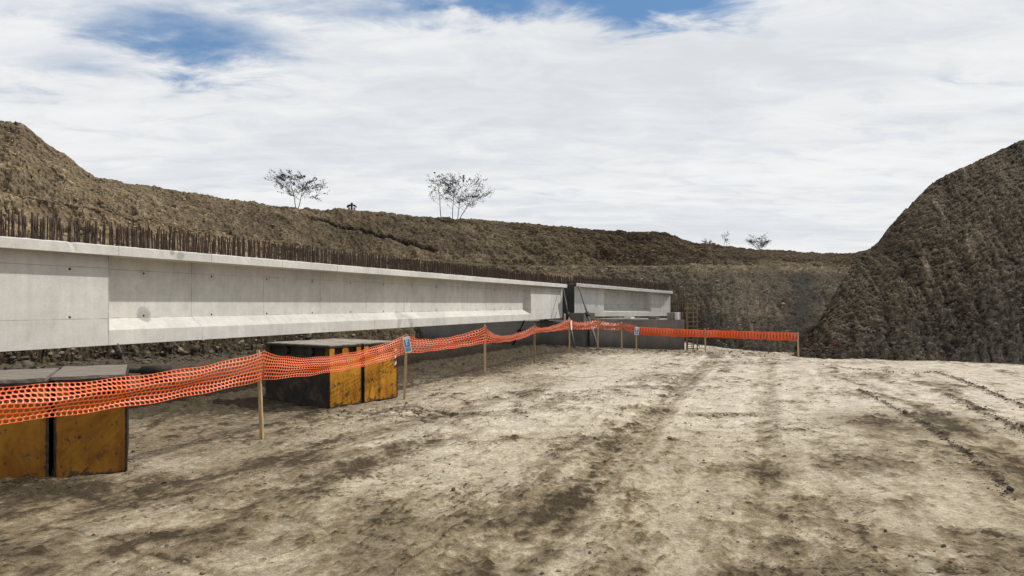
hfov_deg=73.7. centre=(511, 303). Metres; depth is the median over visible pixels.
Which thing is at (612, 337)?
abutment
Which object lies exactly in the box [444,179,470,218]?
bare tree
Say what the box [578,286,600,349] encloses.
steel prop
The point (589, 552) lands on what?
pebbles
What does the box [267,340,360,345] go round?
cover sheet
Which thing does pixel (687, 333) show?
safety net
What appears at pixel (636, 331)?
hanging sign
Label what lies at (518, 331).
steel prop
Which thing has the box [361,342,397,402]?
ballast crate
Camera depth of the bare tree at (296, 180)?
34.45 m
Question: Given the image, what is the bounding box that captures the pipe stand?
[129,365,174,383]
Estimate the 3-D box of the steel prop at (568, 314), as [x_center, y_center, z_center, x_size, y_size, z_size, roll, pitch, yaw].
[2.103,0.446,25.370,0.261,2.299,2.505,0,0,-4]
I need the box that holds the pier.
[549,276,581,319]
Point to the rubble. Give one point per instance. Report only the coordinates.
(146, 354)
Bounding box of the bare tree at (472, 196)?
[426,172,494,218]
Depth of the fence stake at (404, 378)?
11.45 m
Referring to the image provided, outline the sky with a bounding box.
[0,0,1023,252]
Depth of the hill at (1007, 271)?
21.46 m
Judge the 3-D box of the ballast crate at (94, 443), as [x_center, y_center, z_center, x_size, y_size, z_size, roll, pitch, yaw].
[-4.259,1.150,6.987,0.586,0.900,1.430,0,0,-28]
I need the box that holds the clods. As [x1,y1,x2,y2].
[0,346,1023,499]
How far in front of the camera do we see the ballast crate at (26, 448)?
6.13 m
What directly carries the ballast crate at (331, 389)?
on the ground
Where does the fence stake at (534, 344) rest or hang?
on the terrain
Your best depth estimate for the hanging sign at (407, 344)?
11.36 m
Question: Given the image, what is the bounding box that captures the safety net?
[0,319,796,424]
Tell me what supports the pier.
on the terrain
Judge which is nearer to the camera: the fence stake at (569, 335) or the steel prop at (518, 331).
the fence stake at (569, 335)
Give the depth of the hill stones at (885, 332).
20.04 m
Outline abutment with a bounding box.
[419,290,700,349]
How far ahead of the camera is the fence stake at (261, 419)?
8.07 m
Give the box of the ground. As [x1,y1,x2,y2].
[0,339,1023,575]
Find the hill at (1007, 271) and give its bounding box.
[791,140,1023,363]
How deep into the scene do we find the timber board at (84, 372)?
6.64 m
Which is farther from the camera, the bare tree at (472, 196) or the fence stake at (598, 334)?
the bare tree at (472, 196)
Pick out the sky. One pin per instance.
(811, 125)
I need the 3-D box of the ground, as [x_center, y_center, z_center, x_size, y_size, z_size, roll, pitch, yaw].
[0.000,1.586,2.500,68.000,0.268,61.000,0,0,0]
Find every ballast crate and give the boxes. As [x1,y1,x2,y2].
[0,369,59,478]
[54,366,128,477]
[265,343,361,407]
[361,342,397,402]
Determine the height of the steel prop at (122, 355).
0.281 m
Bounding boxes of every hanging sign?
[403,336,411,352]
[634,327,638,334]
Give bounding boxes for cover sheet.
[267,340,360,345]
[302,338,393,343]
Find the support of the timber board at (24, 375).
on the ballast crate at (26, 448)
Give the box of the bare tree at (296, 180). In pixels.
[265,169,329,207]
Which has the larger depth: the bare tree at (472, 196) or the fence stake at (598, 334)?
the bare tree at (472, 196)
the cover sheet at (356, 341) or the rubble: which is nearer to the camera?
the cover sheet at (356, 341)
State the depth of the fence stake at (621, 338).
23.99 m
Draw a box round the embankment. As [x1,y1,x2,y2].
[0,120,866,364]
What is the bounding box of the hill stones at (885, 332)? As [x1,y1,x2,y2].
[800,143,1023,363]
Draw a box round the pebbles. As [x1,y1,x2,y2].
[78,354,1010,575]
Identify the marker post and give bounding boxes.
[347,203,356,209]
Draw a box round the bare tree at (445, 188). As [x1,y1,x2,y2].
[427,172,456,216]
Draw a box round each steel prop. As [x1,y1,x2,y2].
[112,343,132,365]
[510,320,524,344]
[562,287,575,347]
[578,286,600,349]
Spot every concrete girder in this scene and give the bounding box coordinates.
[0,209,566,351]
[574,274,672,315]
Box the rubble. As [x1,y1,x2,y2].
[0,335,342,369]
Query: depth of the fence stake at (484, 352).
15.19 m
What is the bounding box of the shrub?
[746,232,770,248]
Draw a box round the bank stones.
[0,122,851,356]
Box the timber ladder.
[684,302,699,350]
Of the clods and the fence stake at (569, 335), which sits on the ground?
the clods
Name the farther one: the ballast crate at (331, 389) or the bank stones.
the bank stones
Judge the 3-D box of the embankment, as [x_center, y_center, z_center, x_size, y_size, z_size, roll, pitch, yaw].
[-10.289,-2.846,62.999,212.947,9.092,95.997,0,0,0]
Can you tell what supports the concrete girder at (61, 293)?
on the abutment
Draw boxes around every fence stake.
[256,350,263,438]
[403,334,407,398]
[484,324,485,374]
[533,323,534,361]
[568,318,569,352]
[597,318,598,348]
[621,322,622,348]
[704,328,705,351]
[797,332,798,356]
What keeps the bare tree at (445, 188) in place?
on the embankment
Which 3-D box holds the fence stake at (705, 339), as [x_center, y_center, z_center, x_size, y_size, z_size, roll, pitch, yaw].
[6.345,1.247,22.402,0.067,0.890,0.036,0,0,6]
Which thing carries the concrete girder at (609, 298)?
on the abutment
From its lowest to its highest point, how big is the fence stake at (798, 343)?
0.880 m
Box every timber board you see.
[0,368,58,383]
[51,364,126,379]

